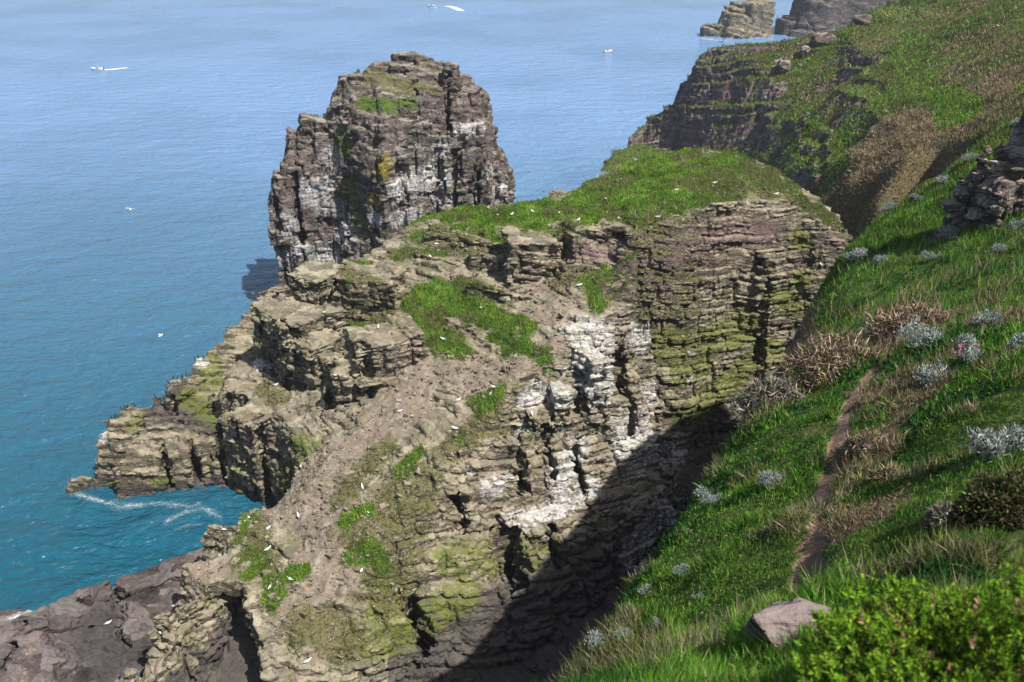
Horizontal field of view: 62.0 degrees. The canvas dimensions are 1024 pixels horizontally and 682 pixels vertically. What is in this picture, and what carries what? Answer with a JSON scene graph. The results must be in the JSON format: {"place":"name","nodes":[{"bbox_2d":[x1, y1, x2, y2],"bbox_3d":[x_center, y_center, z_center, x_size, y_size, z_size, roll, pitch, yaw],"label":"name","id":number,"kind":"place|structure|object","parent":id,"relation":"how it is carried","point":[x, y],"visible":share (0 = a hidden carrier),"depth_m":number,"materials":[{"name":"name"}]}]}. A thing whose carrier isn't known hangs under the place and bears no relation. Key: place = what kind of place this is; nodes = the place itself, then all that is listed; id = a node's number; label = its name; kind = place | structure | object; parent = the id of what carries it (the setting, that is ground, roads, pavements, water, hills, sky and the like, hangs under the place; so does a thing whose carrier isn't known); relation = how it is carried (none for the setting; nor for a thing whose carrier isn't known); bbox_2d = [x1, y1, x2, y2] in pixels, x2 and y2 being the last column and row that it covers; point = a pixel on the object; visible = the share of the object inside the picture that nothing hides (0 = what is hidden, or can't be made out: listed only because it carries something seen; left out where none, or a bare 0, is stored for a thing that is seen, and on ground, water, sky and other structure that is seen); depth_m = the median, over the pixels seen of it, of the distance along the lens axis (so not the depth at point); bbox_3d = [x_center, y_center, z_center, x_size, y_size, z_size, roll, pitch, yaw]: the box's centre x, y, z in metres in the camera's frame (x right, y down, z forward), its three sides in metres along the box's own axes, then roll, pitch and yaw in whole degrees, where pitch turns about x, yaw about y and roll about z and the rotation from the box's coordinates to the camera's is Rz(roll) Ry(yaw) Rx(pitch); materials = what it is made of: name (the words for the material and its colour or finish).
{"place":"outdoors","nodes":[
{"label":"outdoors","id":0,"kind":"place"},
{"bbox_2d":[0,0,795,667],"bbox_3d":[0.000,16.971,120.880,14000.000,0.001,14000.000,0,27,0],"label":"sea","id":1,"kind":"structure","parent":0,"point":[172,132],"depth_m":264.97,"materials":[{"name":"liquid"}]},
{"bbox_2d":[65,476,95,494],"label":"sea rock","id":2,"kind":"object","parent":1,"relation":"in","point":[79,484],"visible":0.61,"depth_m":114.35,"materials":[{"name":"beige stone"}]},
{"bbox_2d":[90,66,104,70],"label":"motorboat","id":3,"kind":"object","parent":1,"relation":"on","point":[97,68],"visible":1,"depth_m":408.83,"materials":[{"name":"white plastic"}]},
{"bbox_2d":[0,547,204,681],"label":"rock platform","id":4,"kind":"object","parent":1,"relation":"in","point":[73,637],"visible":0.62,"depth_m":89.43,"materials":[{"name":"grey stone"}]},
{"bbox_2d":[89,287,275,499],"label":"rock promontory","id":5,"kind":"structure","parent":1,"relation":"in","point":[177,436],"depth_m":115.14,"materials":[{"name":"beige stone"}]},
{"bbox_2d":[267,51,515,286],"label":"sea stack","id":6,"kind":"object","parent":1,"relation":"in","point":[377,154],"visible":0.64,"depth_m":154.47,"materials":[{"name":"grey stone"}]},
{"bbox_2d":[446,6,463,10],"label":"boat wake","id":7,"kind":"object","parent":1,"relation":"on","point":[459,9],"visible":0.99,"depth_m":658.53,"materials":[{"name":"white liquid"}]},
{"bbox_2d":[114,150,852,681],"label":"rocky islet","id":8,"kind":"object","parent":1,"relation":"in","point":[608,448],"visible":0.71,"depth_m":99.60,"materials":[{"name":"grey stone"}]},
{"bbox_2d":[178,179,847,667],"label":"rubble","id":9,"kind":"object","parent":8,"relation":"on","point":[346,509],"visible":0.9,"depth_m":94.90,"materials":[{"name":"grey stone"}]},
{"bbox_2d":[224,147,844,617],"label":"islet grass","id":10,"kind":"structure","parent":8,"relation":"on","point":[688,161],"depth_m":112.58,"materials":[{"name":"green plant"}]},
{"bbox_2d":[226,176,849,675],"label":"islet scrub","id":11,"kind":"object","parent":8,"relation":"on","point":[444,442],"visible":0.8,"depth_m":92.61,"materials":[{"name":"green plant"}]},
{"bbox_2d":[550,190,567,197],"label":"rock ledge","id":12,"kind":"object","parent":8,"relation":"on","point":[558,191],"depth_m":141.49,"materials":[{"name":"grey stone"}]},
{"bbox_2d":[589,151,703,222],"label":"dead stalks","id":13,"kind":"object","parent":8,"relation":"on","point":[652,206],"visible":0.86,"depth_m":110.24,"materials":[{"name":"brown plant"}]},
{"bbox_2d":[700,0,775,38],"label":"tidal islet","id":14,"kind":"object","parent":1,"relation":"in","point":[739,19],"visible":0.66,"depth_m":510.72,"materials":[{"name":"grey stone"}]},
{"bbox_2d":[581,0,1023,681],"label":"headland","id":15,"kind":"structure","parent":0,"point":[1013,554],"depth_m":23.07,"materials":[{"name":"green plant"}]},
{"bbox_2d":[584,627,633,647],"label":"ragwort plant","id":16,"kind":"object","parent":15,"relation":"on","point":[617,634],"visible":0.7,"depth_m":15.92,"materials":[{"name":"grey plant"}]},
{"bbox_2d":[637,583,653,595],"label":"ragwort plant","id":17,"kind":"object","parent":15,"relation":"on","point":[640,590],"visible":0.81,"depth_m":17.83,"materials":[{"name":"grey plant"}]},
{"bbox_2d":[651,616,662,633],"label":"ragwort plant","id":18,"kind":"object","parent":15,"relation":"on","point":[656,619],"visible":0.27,"depth_m":15.73,"materials":[{"name":"grey plant"}]},
{"bbox_2d":[672,563,692,576],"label":"ragwort plant","id":19,"kind":"object","parent":15,"relation":"on","point":[683,565],"visible":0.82,"depth_m":17.29,"materials":[{"name":"grey plant"}]},
{"bbox_2d":[691,591,704,598],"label":"ragwort plant","id":20,"kind":"object","parent":15,"relation":"on","point":[693,595],"visible":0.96,"depth_m":15.60,"materials":[{"name":"grey plant"}]},
{"bbox_2d":[692,484,722,505],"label":"ragwort plant","id":21,"kind":"object","parent":15,"relation":"on","point":[707,498],"visible":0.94,"depth_m":23.72,"materials":[{"name":"grey plant"}]},
{"bbox_2d":[711,600,775,646],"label":"tall grass","id":22,"kind":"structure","parent":15,"relation":"on","point":[733,630],"depth_m":9.94,"materials":[{"name":"green plant"}]},
{"bbox_2d":[726,371,809,423],"bbox_3d":[9.937,2.152,32.469,3.746,2.168,2.701,0,27,0],"label":"bracken shrub","id":23,"kind":"object","parent":15,"relation":"on","point":[770,388],"visible":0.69,"depth_m":32.16,"materials":[{"name":"grey plant"}]},
{"bbox_2d":[758,470,783,488],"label":"ragwort plant","id":24,"kind":"object","parent":15,"relation":"on","point":[768,476],"visible":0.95,"depth_m":20.90,"materials":[{"name":"grey plant"}]},
{"bbox_2d":[531,295,1023,681],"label":"slope grass","id":25,"kind":"structure","parent":15,"relation":"on","point":[680,653],"depth_m":16.45,"materials":[{"name":"green plant"}]},
{"bbox_2d":[744,597,836,652],"bbox_3d":[2.918,2.954,8.762,0.943,0.503,0.686,-7,23,-12],"label":"boulder","id":26,"kind":"object","parent":15,"relation":"on","point":[791,615],"visible":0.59,"depth_m":8.62,"materials":[{"name":"grey stone"}]},
{"bbox_2d":[600,0,1023,380],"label":"headland grass","id":27,"kind":"structure","parent":15,"relation":"on","point":[876,236],"depth_m":136.94,"materials":[{"name":"green plant"}]},
{"bbox_2d":[776,327,882,392],"bbox_3d":[12.569,0.737,33.013,4.877,2.536,3.606,0,27,0],"label":"bracken shrub","id":28,"kind":"object","parent":15,"relation":"on","point":[828,355],"visible":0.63,"depth_m":32.82,"materials":[{"name":"brown plant"}]},
{"bbox_2d":[789,352,892,595],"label":"footpath","id":29,"kind":"structure","parent":15,"relation":"on","point":[815,538],"depth_m":18.18,"materials":[{"name":"soil"}]},
{"bbox_2d":[842,246,870,260],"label":"ragwort plant","id":30,"kind":"object","parent":15,"relation":"on","point":[859,251],"visible":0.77,"depth_m":68.14,"materials":[{"name":"grey plant"}]},
{"bbox_2d":[842,425,893,457],"bbox_3d":[8.287,2.401,19.477,1.272,0.820,1.315,24,36,39],"label":"bracken shrub","id":31,"kind":"object","parent":15,"relation":"on","point":[857,442],"visible":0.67,"depth_m":19.40,"materials":[{"name":"brown plant"}]},
{"bbox_2d":[873,254,887,264],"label":"ragwort plant","id":32,"kind":"object","parent":15,"relation":"on","point":[880,258],"visible":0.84,"depth_m":63.52,"materials":[{"name":"grey plant"}]},
{"bbox_2d":[865,459,905,486],"bbox_3d":[7.601,2.710,17.022,1.120,0.773,0.868,0,27,0],"label":"bracken shrub","id":33,"kind":"object","parent":15,"relation":"on","point":[887,469],"visible":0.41,"depth_m":16.99,"materials":[{"name":"brown plant"}]},
{"bbox_2d":[878,200,897,213],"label":"ragwort plant","id":34,"kind":"object","parent":15,"relation":"on","point":[891,204],"visible":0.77,"depth_m":79.55,"materials":[{"name":"grey plant"}]},
{"bbox_2d":[790,560,1023,681],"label":"green bush","id":35,"kind":"object","parent":15,"relation":"on","point":[995,624],"visible":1,"depth_m":4.20,"materials":[{"name":"green plant"}]},
{"bbox_2d":[857,296,960,342],"bbox_3d":[18.003,-0.911,37.117,5.475,2.105,3.661,-9,28,-17],"label":"bracken shrub","id":36,"kind":"object","parent":15,"relation":"on","point":[898,316],"visible":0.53,"depth_m":36.94,"materials":[{"name":"brown plant"}]},
{"bbox_2d":[909,193,926,199],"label":"ragwort plant","id":37,"kind":"object","parent":15,"relation":"on","point":[914,196],"visible":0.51,"depth_m":78.64,"materials":[{"name":"grey plant"}]},
{"bbox_2d":[894,315,947,350],"bbox_3d":[14.720,-0.186,30.456,1.752,0.944,2.388,0,27,0],"label":"ragwort plant","id":38,"kind":"object","parent":15,"relation":"on","point":[928,334],"visible":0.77,"depth_m":30.37,"materials":[{"name":"grey plant"}]},
{"bbox_2d":[911,358,951,385],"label":"ragwort plant","id":39,"kind":"object","parent":15,"relation":"on","point":[930,373],"visible":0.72,"depth_m":23.55,"materials":[{"name":"grey plant"}]},
{"bbox_2d":[920,249,942,259],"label":"ragwort plant","id":40,"kind":"object","parent":15,"relation":"on","point":[929,255],"visible":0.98,"depth_m":58.36,"materials":[{"name":"grey plant"}]},
{"bbox_2d":[919,499,952,532],"bbox_3d":[6.048,2.472,11.849,0.711,0.740,0.639,14,30,26],"label":"bracken shrub","id":41,"kind":"object","parent":15,"relation":"on","point":[933,514],"visible":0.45,"depth_m":11.79,"materials":[{"name":"brown plant"}]},
{"bbox_2d":[936,173,950,182],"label":"ragwort plant","id":42,"kind":"object","parent":15,"relation":"on","point":[943,177],"visible":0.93,"depth_m":78.04,"materials":[{"name":"grey plant"}]},
{"bbox_2d":[938,224,961,238],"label":"ragwort plant","id":43,"kind":"object","parent":15,"relation":"on","point":[949,232],"visible":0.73,"depth_m":60.38,"materials":[{"name":"grey plant"}]},
{"bbox_2d":[948,344,981,362],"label":"thrift plant","id":44,"kind":"object","parent":15,"relation":"on","point":[958,350],"visible":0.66,"depth_m":23.61,"materials":[{"name":"pink plant"}]},
{"bbox_2d":[951,332,988,362],"bbox_3d":[12.696,0.436,23.473,0.936,0.957,1.615,0,27,0],"label":"ragwort plant","id":45,"kind":"object","parent":15,"relation":"on","point":[967,339],"visible":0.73,"depth_m":23.60,"materials":[{"name":"grey plant"}]},
{"bbox_2d":[960,152,979,160],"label":"ragwort plant","id":46,"kind":"object","parent":15,"relation":"on","point":[967,156],"visible":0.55,"depth_m":77.47,"materials":[{"name":"grey plant"}]},
{"bbox_2d":[928,112,1023,244],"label":"rock outcrop","id":47,"kind":"object","parent":15,"relation":"on","point":[984,192],"visible":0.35,"depth_m":58.20,"materials":[{"name":"grey stone"}]},
{"bbox_2d":[939,464,1023,537],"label":"heather mound","id":48,"kind":"object","parent":15,"relation":"on","point":[996,497],"visible":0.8,"depth_m":10.05,"materials":[{"name":"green plant"}]},
{"bbox_2d":[967,309,1005,327],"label":"ragwort plant","id":49,"kind":"object","parent":15,"relation":"on","point":[983,318],"visible":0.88,"depth_m":29.41,"materials":[{"name":"grey plant"}]},
{"bbox_2d":[959,423,1023,461],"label":"ragwort plant","id":50,"kind":"object","parent":15,"relation":"on","point":[1000,443],"visible":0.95,"depth_m":14.39,"materials":[{"name":"grey plant"}]},
{"bbox_2d":[991,243,1007,252],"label":"ragwort plant","id":51,"kind":"object","parent":15,"relation":"on","point":[1001,246],"visible":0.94,"depth_m":51.84,"materials":[{"name":"grey plant"}]},
{"bbox_2d":[1004,332,1023,352],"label":"ragwort plant","id":52,"kind":"object","parent":15,"relation":"on","point":[1020,339],"visible":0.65,"depth_m":21.58,"materials":[{"name":"grey plant"}]},
{"bbox_2d":[1010,118,1020,125],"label":"ragwort plant","id":53,"kind":"object","parent":15,"relation":"on","point":[1015,121],"visible":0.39,"depth_m":76.79,"materials":[{"name":"grey plant"}]},
{"bbox_2d":[1008,218,1023,228],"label":"ragwort plant","id":54,"kind":"object","parent":15,"relation":"on","point":[1017,222],"visible":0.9,"depth_m":54.00,"materials":[{"name":"grey plant"}]},
{"bbox_2d":[601,0,1023,191],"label":"headland cliff","id":55,"kind":"structure","parent":0,"point":[693,122],"depth_m":218.66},
{"bbox_2d":[776,60,790,71],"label":"boulder","id":56,"kind":"object","parent":55,"relation":"on","point":[783,65],"visible":0.94,"depth_m":219.86,"materials":[{"name":"grey stone"}]},
{"bbox_2d":[800,45,810,55],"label":"boulder","id":57,"kind":"object","parent":55,"relation":"on","point":[805,49],"visible":1,"depth_m":219.39,"materials":[{"name":"grey stone"}]},
{"bbox_2d":[811,32,835,46],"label":"boulder","id":58,"kind":"object","parent":55,"relation":"on","point":[820,38],"visible":0.98,"depth_m":218.21,"materials":[{"name":"grey stone"}]},
{"bbox_2d":[851,14,871,24],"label":"boulder","id":59,"kind":"object","parent":55,"relation":"on","point":[865,19],"visible":0.97,"depth_m":217.16,"materials":[{"name":"grey stone"}]},
{"bbox_2d":[774,0,896,37],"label":"cliff","id":60,"kind":"structure","parent":0,"point":[804,17],"depth_m":510.52,"materials":[{"name":"grey stone"}]},
{"bbox_2d":[819,538,921,594],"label":"tall grass","id":61,"kind":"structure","parent":0,"point":[873,569],"depth_m":9.86,"materials":[{"name":"plant"}]}
]}

